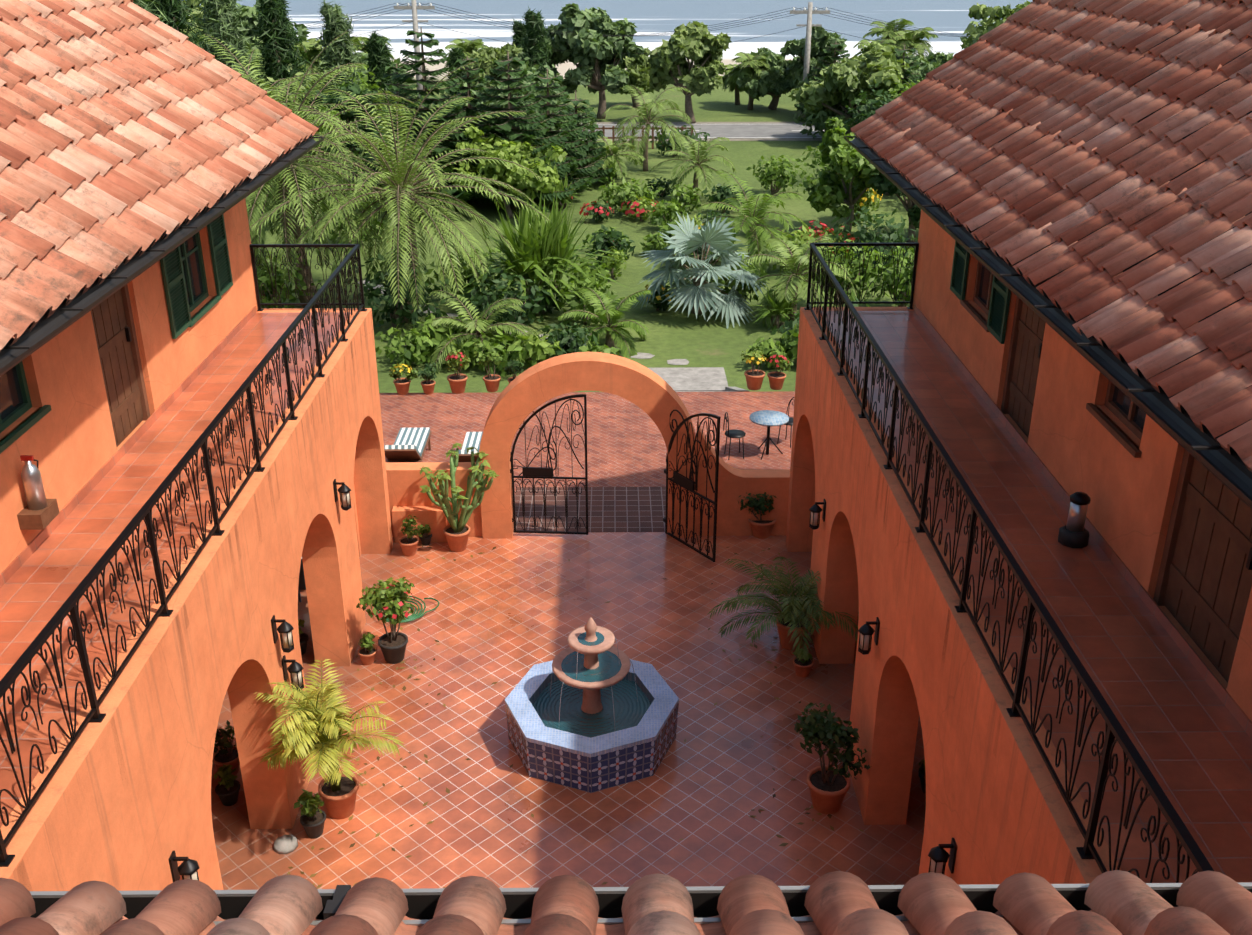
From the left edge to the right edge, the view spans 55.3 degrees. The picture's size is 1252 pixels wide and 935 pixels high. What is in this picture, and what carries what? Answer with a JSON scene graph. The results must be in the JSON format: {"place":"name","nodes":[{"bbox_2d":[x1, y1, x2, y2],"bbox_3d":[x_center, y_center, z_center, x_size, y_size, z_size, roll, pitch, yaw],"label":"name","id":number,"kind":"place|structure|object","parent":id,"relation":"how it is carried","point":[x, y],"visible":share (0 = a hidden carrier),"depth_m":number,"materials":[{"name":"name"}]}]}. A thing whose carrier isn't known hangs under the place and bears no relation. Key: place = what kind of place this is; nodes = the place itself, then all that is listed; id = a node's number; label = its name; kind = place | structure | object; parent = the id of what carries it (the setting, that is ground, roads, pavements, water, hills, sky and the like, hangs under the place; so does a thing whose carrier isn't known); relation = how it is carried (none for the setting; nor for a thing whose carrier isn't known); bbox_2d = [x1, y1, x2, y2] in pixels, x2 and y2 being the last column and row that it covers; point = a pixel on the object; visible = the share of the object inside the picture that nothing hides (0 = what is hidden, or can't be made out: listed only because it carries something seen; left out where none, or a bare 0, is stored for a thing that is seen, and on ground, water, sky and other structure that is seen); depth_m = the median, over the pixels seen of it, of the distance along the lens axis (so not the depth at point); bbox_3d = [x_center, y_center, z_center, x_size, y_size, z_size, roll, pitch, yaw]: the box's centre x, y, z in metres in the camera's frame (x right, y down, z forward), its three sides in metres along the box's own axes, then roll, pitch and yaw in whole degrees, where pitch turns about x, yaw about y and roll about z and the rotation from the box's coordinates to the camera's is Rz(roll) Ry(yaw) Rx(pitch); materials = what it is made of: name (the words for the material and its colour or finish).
{"place":"outdoors","nodes":[
{"label":"outdoors","id":0,"kind":"place"},
{"bbox_2d":[0,0,318,351],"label":"roof tiles","id":1,"kind":"object","parent":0,"point":[130,130],"visible":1,"depth_m":11.97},
{"bbox_2d":[0,312,350,827],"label":"balcony floor","id":2,"kind":"structure","parent":0,"point":[40,585],"depth_m":10.69,"materials":[{"name":"tile"}]},
{"bbox_2d":[0,306,256,587],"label":"baseboard","id":3,"kind":"structure","parent":2,"relation":"on","point":[25,554],"depth_m":12.05,"materials":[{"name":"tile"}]},
{"bbox_2d":[0,242,1213,882],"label":"balcony railings","id":4,"kind":"object","parent":2,"relation":"on","point":[1114,728],"visible":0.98,"depth_m":9.18,"materials":[{"name":"black metal"}]},
{"bbox_2d":[213,720,239,775],"bbox_3d":[-4.511,3.187,13.563,0.385,0.680,0.471,18,30,35],"label":"pot","id":5,"kind":"object","parent":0,"point":[226,753],"visible":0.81,"depth_m":13.48,"materials":[{"name":"green plant"}]},
{"bbox_2d":[211,532,925,889],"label":"courtyard floor","id":6,"kind":"structure","parent":0,"point":[507,614],"depth_m":14.10,"materials":[{"name":"tile"}]},
{"bbox_2d":[0,198,360,573],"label":"wing walls","id":7,"kind":"structure","parent":6,"relation":"on","point":[68,442],"depth_m":11.62,"materials":[{"name":"paint"}]},
{"bbox_2d":[17,455,58,529],"bbox_3d":[-5.078,0.183,10.227,0.200,0.620,0.320,0,24,-1],"label":"lantern","id":8,"kind":"object","parent":7,"relation":"attached to","point":[39,511],"visible":1,"depth_m":10.19,"materials":[{"name":"brown"}]},
{"bbox_2d":[0,232,221,453],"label":"window frames","id":9,"kind":"structure","parent":7,"relation":"attached to","point":[24,427],"depth_m":10.53,"materials":[{"name":"wood"}]},
{"bbox_2d":[0,235,203,419],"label":"window glass","id":10,"kind":"object","parent":9,"relation":"in","point":[11,399],"visible":0.37,"depth_m":10.44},
{"bbox_2d":[160,214,232,338],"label":"shutters","id":11,"kind":"object","parent":9,"relation":"attached to","point":[172,270],"visible":0.67,"depth_m":14.03,"materials":[{"name":"wood"}]},
{"bbox_2d":[91,284,149,446],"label":"doors","id":12,"kind":"structure","parent":7,"relation":"attached to","point":[117,346],"depth_m":12.54,"materials":[{"name":"brown wood"}]},
{"bbox_2d":[0,136,324,376],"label":"roof trim","id":13,"kind":"structure","parent":7,"relation":"on","point":[27,344],"depth_m":10.14,"materials":[{"name":"metal"}]},
{"bbox_2d":[0,308,392,890],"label":"arcade wall","id":14,"kind":"structure","parent":6,"relation":"on","point":[93,814],"depth_m":10.84,"materials":[{"name":"paint"}]},
{"bbox_2d":[168,479,956,881],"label":"wall lanterns","id":15,"kind":"object","parent":14,"relation":"attached to","point":[938,855],"depth_m":12.15,"materials":[{"name":"black metal"}]},
{"bbox_2d":[294,789,325,838],"bbox_3d":[-3.346,3.682,12.657,0.333,0.524,0.296,0,24,-1],"label":"pot","id":16,"kind":"object","parent":6,"relation":"on","point":[312,818],"visible":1,"depth_m":12.62,"materials":[{"name":"green plant"}]},
{"bbox_2d":[255,659,403,818],"bbox_3d":[-3.273,2.885,12.565,1.376,2.051,1.990,-21,32,-38],"label":"potted palm","id":17,"kind":"object","parent":6,"relation":"on","point":[321,730],"visible":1,"depth_m":12.11,"materials":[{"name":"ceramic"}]},
{"bbox_2d":[356,577,417,663],"bbox_3d":[-3.071,2.020,15.588,0.710,1.144,0.809,16,29,32],"label":"potted shrub","id":18,"kind":"object","parent":6,"relation":"on","point":[392,645],"visible":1,"depth_m":15.52,"materials":[{"name":"green plant"}]},
{"bbox_2d":[419,442,499,551],"bbox_3d":[-2.516,0.551,18.321,1.127,1.575,1.163,-13,27,-26],"label":"potted euphorbia","id":19,"kind":"object","parent":6,"relation":"on","point":[456,532],"visible":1,"depth_m":18.32,"materials":[{"name":"plant"}]},
{"bbox_2d":[287,535,863,887],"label":"fallen leaves","id":20,"kind":"object","parent":6,"relation":"on","point":[448,790],"visible":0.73,"depth_m":13.71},
{"bbox_2d":[386,352,789,542],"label":"archway wall","id":21,"kind":"structure","parent":6,"relation":"on","point":[654,397],"depth_m":18.56,"materials":[{"name":"paint"}]},
{"bbox_2d":[510,394,720,561],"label":"iron gates","id":22,"kind":"object","parent":21,"relation":"attached to","point":[690,484],"visible":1,"depth_m":18.32,"materials":[{"name":"black"}]},
{"bbox_2d":[505,659,678,792],"bbox_3d":[-0.402,2.979,14.171,1.894,0.560,1.894,-10,26,-21],"label":"fountain basin","id":23,"kind":"object","parent":6,"relation":"on","point":[639,751],"visible":0.77,"depth_m":13.50,"materials":[{"name":"blue tile"}]},
{"bbox_2d":[552,617,630,713],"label":"fountain tiers","id":24,"kind":"object","parent":23,"relation":"on","point":[591,703],"visible":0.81,"depth_m":13.73,"materials":[{"name":"stone"}]},
{"bbox_2d":[561,632,621,681],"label":"fountain water","id":25,"kind":"structure","parent":24,"relation":"on","point":[608,667],"depth_m":13.78,"materials":[{"name":"teal liquid"}]},
{"bbox_2d":[532,679,651,737],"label":"fountain water","id":26,"kind":"structure","parent":23,"relation":"in","point":[629,711],"depth_m":14.07,"materials":[{"name":"teal liquid"}]},
{"bbox_2d":[738,492,775,538],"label":"potted bush","id":27,"kind":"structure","parent":6,"relation":"on","point":[761,529],"depth_m":18.78,"materials":[{"name":"green plant"}]},
{"bbox_2d":[707,557,858,660],"bbox_3d":[2.245,1.825,15.864,2.161,1.273,2.111,16,29,31],"label":"potted palm","id":28,"kind":"object","parent":6,"relation":"on","point":[794,626],"visible":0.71,"depth_m":15.66,"materials":[{"name":"plant"}]},
{"bbox_2d":[794,702,871,813],"bbox_3d":[2.155,3.160,12.873,0.621,1.297,0.962,-19,30,-35],"label":"potted ficus","id":29,"kind":"object","parent":6,"relation":"on","point":[829,786],"visible":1,"depth_m":12.74,"materials":[{"name":"green plant"}]},
{"bbox_2d":[786,307,1121,884],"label":"arcade wall","id":30,"kind":"structure","parent":6,"relation":"on","point":[998,810],"depth_m":11.11,"materials":[{"name":"paint"}]},
{"bbox_2d":[832,210,1251,720],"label":"wing walls","id":31,"kind":"structure","parent":6,"relation":"on","point":[1074,443],"depth_m":10.90,"materials":[{"name":"paint"}]},
{"bbox_2d":[843,135,1251,509],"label":"roof trim","id":32,"kind":"structure","parent":31,"relation":"on","point":[1223,466],"depth_m":8.16,"materials":[{"name":"metal"}]},
{"bbox_2d":[960,261,1142,457],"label":"window frames","id":33,"kind":"structure","parent":31,"relation":"attached to","point":[1132,449],"depth_m":10.48,"materials":[{"name":"wood"}]},
{"bbox_2d":[950,240,1010,343],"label":"shutters","id":34,"kind":"object","parent":33,"relation":"attached to","point":[998,308],"visible":0.52,"depth_m":13.43,"materials":[{"name":"wood"}]},
{"bbox_2d":[914,304,1251,738],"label":"baseboard","id":35,"kind":"structure","parent":31,"relation":"attached to","point":[1240,716],"depth_m":10.10,"materials":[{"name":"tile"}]},
{"bbox_2d":[1001,297,1251,682],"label":"doors","id":36,"kind":"structure","parent":31,"relation":"attached to","point":[1203,587],"depth_m":8.96,"materials":[{"name":"brown wood"}]},
{"bbox_2d":[379,391,794,532],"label":"patio terrace","id":37,"kind":"structure","parent":0,"point":[626,445],"depth_m":23.04,"materials":[{"name":"brick"}]},
{"bbox_2d":[384,427,482,461],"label":"sun loungers","id":38,"kind":"object","parent":37,"relation":"on","point":[409,444],"visible":0.38,"depth_m":21.27,"materials":[{"name":"fabric"}]},
{"bbox_2d":[515,487,665,531],"bbox_3d":[-0.584,0.687,19.926,2.600,0.001,1.700,0,24,-1],"label":"threshold","id":39,"kind":"object","parent":37,"relation":"on","point":[626,509],"visible":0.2,"depth_m":19.90,"materials":[{"name":"tile"}]},
{"bbox_2d":[723,397,794,459],"bbox_3d":[2.603,-0.668,21.868,1.681,0.897,0.801,-13,28,-27],"label":"bistro set","id":40,"kind":"object","parent":37,"relation":"on","point":[768,418],"visible":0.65,"depth_m":21.76,"materials":[{"name":"black metal"}]},
{"bbox_2d":[200,0,1032,392],"bbox_3d":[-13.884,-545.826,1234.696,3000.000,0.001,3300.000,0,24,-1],"label":"terrain","id":41,"kind":"structure","parent":0,"point":[694,342],"depth_m":57.12,"materials":[{"name":"plant"}]},
{"bbox_2d":[143,0,215,54],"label":"conifer tree","id":42,"kind":"object","parent":41,"relation":"on","point":[174,13],"visible":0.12,"depth_m":47.95,"materials":[{"name":"green plant"}]},
{"bbox_2d":[191,0,267,88],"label":"conifer tree","id":43,"kind":"object","parent":41,"relation":"on","point":[225,27],"visible":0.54,"depth_m":52.23,"materials":[{"name":"green plant"}]},
{"bbox_2d":[217,0,310,85],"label":"tree","id":44,"kind":"object","parent":41,"relation":"on","point":[249,14],"visible":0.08,"depth_m":59.90,"materials":[{"name":"green plant"}]},
{"bbox_2d":[253,0,316,113],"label":"conifer tree","id":45,"kind":"object","parent":41,"relation":"on","point":[278,59],"visible":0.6,"depth_m":54.58,"materials":[{"name":"green plant"}]},
{"bbox_2d":[255,249,320,308],"bbox_3d":[-10.087,-4.982,32.718,2.414,2.092,2.834,17,30,34],"label":"shrub","id":46,"kind":"object","parent":41,"relation":"on","point":[263,276],"visible":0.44,"depth_m":32.63,"materials":[{"name":"green plant"}]},
{"bbox_2d":[235,48,374,260],"bbox_3d":[-11.399,-8.605,35.112,7.945,6.682,7.487,-7,25,-16],"label":"date palm","id":47,"kind":"object","parent":41,"relation":"on","point":[322,104],"visible":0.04,"depth_m":34.53,"materials":[{"name":"green plant"}]},
{"bbox_2d":[202,31,438,307],"bbox_3d":[-9.642,-7.955,32.754,8.730,7.537,8.811,0,24,-1],"label":"date palm","id":48,"kind":"object","parent":41,"relation":"on","point":[285,186],"visible":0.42,"depth_m":32.01,"materials":[{"name":"green plant"}]},
{"bbox_2d":[315,0,362,147],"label":"conifer tree","id":49,"kind":"object","parent":41,"relation":"on","point":[336,52],"visible":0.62,"depth_m":57.33,"materials":[{"name":"green plant"}]},
{"bbox_2d":[299,82,384,179],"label":"tree","id":50,"kind":"object","parent":41,"relation":"on","point":[349,116],"visible":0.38,"depth_m":49.12,"materials":[{"name":"green plant"}]},
{"bbox_2d":[363,29,404,120],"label":"conifer tree","id":51,"kind":"object","parent":41,"relation":"on","point":[378,54],"visible":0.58,"depth_m":58.36,"materials":[{"name":"green plant"}]},
{"bbox_2d":[343,246,452,329],"bbox_3d":[-6.016,-4.681,31.827,2.879,2.263,2.495,0,24,-1],"label":"shrub","id":52,"kind":"object","parent":41,"relation":"on","point":[394,315],"visible":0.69,"depth_m":31.57,"materials":[{"name":"green plant"}]},
{"bbox_2d":[249,61,549,322],"bbox_3d":[-6.197,-7.271,31.979,8.532,6.906,8.047,0,24,-1],"label":"date palm","id":53,"kind":"object","parent":41,"relation":"on","point":[404,201],"visible":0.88,"depth_m":31.28,"materials":[{"name":"green plant"}]},
{"bbox_2d":[375,324,452,366],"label":"shrub","id":54,"kind":"object","parent":41,"relation":"on","point":[408,353],"visible":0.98,"depth_m":29.51,"materials":[{"name":"green plant"}]},
{"bbox_2d":[358,27,496,210],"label":"norfolk pine","id":55,"kind":"object","parent":41,"relation":"on","point":[425,81],"visible":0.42,"depth_m":44.17,"materials":[{"name":"green plant"}]},
{"bbox_2d":[426,56,507,202],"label":"norfolk pine","id":56,"kind":"object","parent":41,"relation":"on","point":[470,109],"visible":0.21,"depth_m":45.67,"materials":[{"name":"green plant"}]},
{"bbox_2d":[424,244,510,297],"bbox_3d":[-4.474,-5.671,34.821,2.752,1.630,2.678,0,24,-1],"label":"shrub","id":57,"kind":"object","parent":41,"relation":"on","point":[468,271],"visible":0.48,"depth_m":34.56,"materials":[{"name":"green plant"}]},
{"bbox_2d":[427,290,536,373],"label":"garden palm","id":58,"kind":"object","parent":41,"relation":"on","point":[482,324],"visible":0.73,"depth_m":29.77,"materials":[{"name":"green plant"}]},
{"bbox_2d":[462,42,522,104],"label":"tree","id":59,"kind":"object","parent":41,"relation":"on","point":[487,56],"visible":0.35,"depth_m":66.66,"materials":[{"name":"green plant"}]},
{"bbox_2d":[462,326,526,376],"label":"shrub","id":60,"kind":"object","parent":41,"relation":"on","point":[504,348],"visible":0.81,"depth_m":28.98,"materials":[{"name":"green plant"}]},
{"bbox_2d":[458,265,550,335],"bbox_3d":[-3.202,-4.399,31.704,2.651,1.869,2.394,0,24,-1],"label":"shrub","id":61,"kind":"object","parent":41,"relation":"on","point":[512,316],"visible":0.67,"depth_m":31.45,"materials":[{"name":"green plant"}]},
{"bbox_2d":[450,124,566,217],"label":"tree","id":62,"kind":"object","parent":41,"relation":"on","point":[514,175],"visible":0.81,"depth_m":43.65,"materials":[{"name":"green plant"}]},
{"bbox_2d":[450,51,579,214],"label":"norfolk pine","id":63,"kind":"object","parent":41,"relation":"on","point":[509,130],"visible":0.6,"depth_m":44.85,"materials":[{"name":"green plant"}]},
{"bbox_2d":[510,332,561,368],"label":"shrub","id":64,"kind":"object","parent":41,"relation":"on","point":[538,350],"visible":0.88,"depth_m":29.21,"materials":[{"name":"green plant"}]},
{"bbox_2d":[518,7,562,101],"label":"conifer tree","id":65,"kind":"object","parent":41,"relation":"on","point":[535,42],"visible":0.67,"depth_m":65.25,"materials":[{"name":"green plant"}]},
{"bbox_2d":[453,187,631,315],"bbox_3d":[-2.320,-6.011,33.158,5.361,3.595,4.787,0,24,-1],"label":"pandanus clump","id":66,"kind":"object","parent":41,"relation":"on","point":[541,248],"visible":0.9,"depth_m":32.66,"materials":[{"name":"green plant"}]},
{"bbox_2d":[514,68,603,189],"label":"norfolk pine","id":67,"kind":"object","parent":41,"relation":"on","point":[579,155],"visible":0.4,"depth_m":47.40,"materials":[{"name":"green plant"}]},
{"bbox_2d":[533,320,597,355],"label":"shrub","id":68,"kind":"object","parent":41,"relation":"on","point":[570,340],"visible":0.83,"depth_m":29.77,"materials":[{"name":"green plant"}]},
{"bbox_2d":[556,266,617,324],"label":"shrub","id":69,"kind":"object","parent":41,"relation":"on","point":[573,303],"visible":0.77,"depth_m":32.45,"materials":[{"name":"green plant"}]},
{"bbox_2d":[555,90,620,182],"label":"conifer tree","id":70,"kind":"object","parent":41,"relation":"on","point":[593,137],"visible":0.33,"depth_m":50.07,"materials":[{"name":"green plant"}]},
{"bbox_2d":[546,3,644,118],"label":"tree","id":71,"kind":"object","parent":41,"relation":"on","point":[598,59],"visible":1,"depth_m":66.19,"materials":[{"name":"green plant"}]},
{"bbox_2d":[557,287,650,357],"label":"garden palm","id":72,"kind":"object","parent":41,"relation":"on","point":[610,316],"visible":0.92,"depth_m":30.56,"materials":[{"name":"green plant"}]},
{"bbox_2d":[581,224,635,270],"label":"shrub","id":73,"kind":"object","parent":41,"relation":"on","point":[605,242],"visible":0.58,"depth_m":37.59,"materials":[{"name":"green plant"}]},
{"bbox_2d":[597,177,663,214],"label":"shrub","id":74,"kind":"object","parent":41,"relation":"on","point":[619,197],"visible":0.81,"depth_m":45.00,"materials":[{"name":"green plant"}]},
{"bbox_2d":[295,0,969,118],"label":"utility poles","id":75,"kind":"object","parent":41,"relation":"on","point":[809,11],"visible":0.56,"depth_m":65.83,"materials":[{"name":"concrete"}]},
{"bbox_2d":[619,47,653,107],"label":"tree","id":76,"kind":"object","parent":41,"relation":"on","point":[638,69],"visible":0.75,"depth_m":71.08,"materials":[{"name":"green plant"}]},
{"bbox_2d":[602,85,696,170],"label":"garden palm","id":77,"kind":"object","parent":41,"relation":"on","point":[645,113],"visible":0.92,"depth_m":52.42,"materials":[{"name":"green plant"}]},
{"bbox_2d":[645,20,730,123],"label":"tree","id":78,"kind":"object","parent":41,"relation":"on","point":[699,47],"visible":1,"depth_m":64.73,"materials":[{"name":"green plant"}]},
{"bbox_2d":[649,134,735,200],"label":"garden palm","id":79,"kind":"object","parent":41,"relation":"on","point":[700,176],"visible":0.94,"depth_m":46.91,"materials":[{"name":"green plant"}]},
{"bbox_2d":[632,212,768,328],"bbox_3d":[2.023,-5.658,33.330,3.734,3.109,3.699,-13,27,-26],"label":"bismarck palm","id":80,"kind":"object","parent":41,"relation":"on","point":[719,239],"visible":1,"depth_m":32.74,"materials":[{"name":"green plant"}]},
{"bbox_2d":[697,169,810,274],"bbox_3d":[3.955,-7.699,37.628,3.375,2.979,3.497,14,28,28],"label":"garden palm","id":81,"kind":"object","parent":41,"relation":"on","point":[749,219],"visible":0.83,"depth_m":37.11,"materials":[{"name":"green plant"}]},
{"bbox_2d":[736,47,794,109],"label":"tree","id":82,"kind":"object","parent":41,"relation":"on","point":[774,85],"visible":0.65,"depth_m":70.06,"materials":[{"name":"green plant"}]},
{"bbox_2d":[746,155,812,194],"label":"shrub","id":83,"kind":"object","parent":41,"relation":"on","point":[772,170],"visible":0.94,"depth_m":48.28,"materials":[{"name":"green plant"}]},
{"bbox_2d":[740,235,853,328],"bbox_3d":[4.776,-5.101,32.833,3.144,2.439,3.106,14,28,28],"label":"garden palm","id":84,"kind":"object","parent":41,"relation":"on","point":[795,268],"visible":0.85,"depth_m":32.45,"materials":[{"name":"green plant"}]},
{"bbox_2d":[780,26,847,88],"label":"tree","id":85,"kind":"object","parent":41,"relation":"on","point":[822,38],"visible":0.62,"depth_m":67.32,"materials":[{"name":"green plant"}]},
{"bbox_2d":[803,117,876,231],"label":"tree","id":86,"kind":"object","parent":41,"relation":"on","point":[842,156],"visible":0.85,"depth_m":41.41,"materials":[{"name":"green plant"}]},
{"bbox_2d":[801,239,890,306],"bbox_3d":[6.149,-5.435,33.726,2.597,2.073,2.236,0,24,-1],"label":"shrub","id":87,"kind":"object","parent":41,"relation":"on","point":[858,278],"visible":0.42,"depth_m":33.43,"materials":[{"name":"green plant"}]},
{"bbox_2d":[788,43,909,134],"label":"tree","id":88,"kind":"object","parent":41,"relation":"on","point":[844,82],"visible":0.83,"depth_m":58.09,"materials":[{"name":"green plant"}]},
{"bbox_2d":[820,206,917,278],"bbox_3d":[7.382,-6.752,36.355,2.879,2.313,2.813,11,27,24],"label":"shrub","id":89,"kind":"object","parent":41,"relation":"on","point":[862,234],"visible":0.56,"depth_m":36.02,"materials":[{"name":"green plant"}]},
{"bbox_2d":[854,242,913,306],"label":"shrub","id":90,"kind":"object","parent":41,"relation":"on","point":[905,276],"visible":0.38,"depth_m":33.52,"materials":[{"name":"green plant"}]},
{"bbox_2d":[867,169,920,242],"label":"tree","id":91,"kind":"object","parent":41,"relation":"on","point":[880,182],"visible":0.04,"depth_m":40.30,"materials":[{"name":"green plant"}]},
{"bbox_2d":[960,0,1030,49],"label":"tree","id":92,"kind":"object","parent":41,"relation":"on","point":[983,12],"visible":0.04,"depth_m":64.93,"materials":[{"name":"green plant"}]},
{"bbox_2d":[29,882,1251,925],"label":"gutter","id":93,"kind":"object","parent":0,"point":[422,903],"visible":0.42,"depth_m":3.44,"materials":[{"name":"grey metal"}]},
{"bbox_2d":[0,870,1251,934],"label":"roof tiles","id":94,"kind":"object","parent":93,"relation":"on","point":[1118,902],"visible":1,"depth_m":3.18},
{"bbox_2d":[649,367,748,391],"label":"slab","id":95,"kind":"structure","parent":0,"point":[701,379],"depth_m":28.76,"materials":[{"name":"stone"}]},
{"bbox_2d":[581,122,824,140],"bbox_3d":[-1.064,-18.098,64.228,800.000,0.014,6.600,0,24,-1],"label":"road","id":96,"kind":"structure","parent":0,"point":[760,131],"depth_m":64.35,"materials":[{"name":"asphalt"}]},
{"bbox_2d":[822,311,1251,882],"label":"balcony floor","id":97,"kind":"structure","parent":0,"point":[1190,738],"depth_m":9.19,"materials":[{"name":"tile"}]},
{"bbox_2d":[1058,492,1090,547],"bbox_3d":[3.961,0.439,10.496,0.260,0.480,0.247,0,24,-1],"label":"lantern","id":98,"kind":"object","parent":97,"relation":"on","point":[1073,532],"visible":1,"depth_m":10.45,"materials":[{"name":"black metal"}]},
{"bbox_2d":[851,0,1251,472],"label":"roof tiles","id":99,"kind":"object","parent":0,"point":[1085,166],"visible":1,"depth_m":10.23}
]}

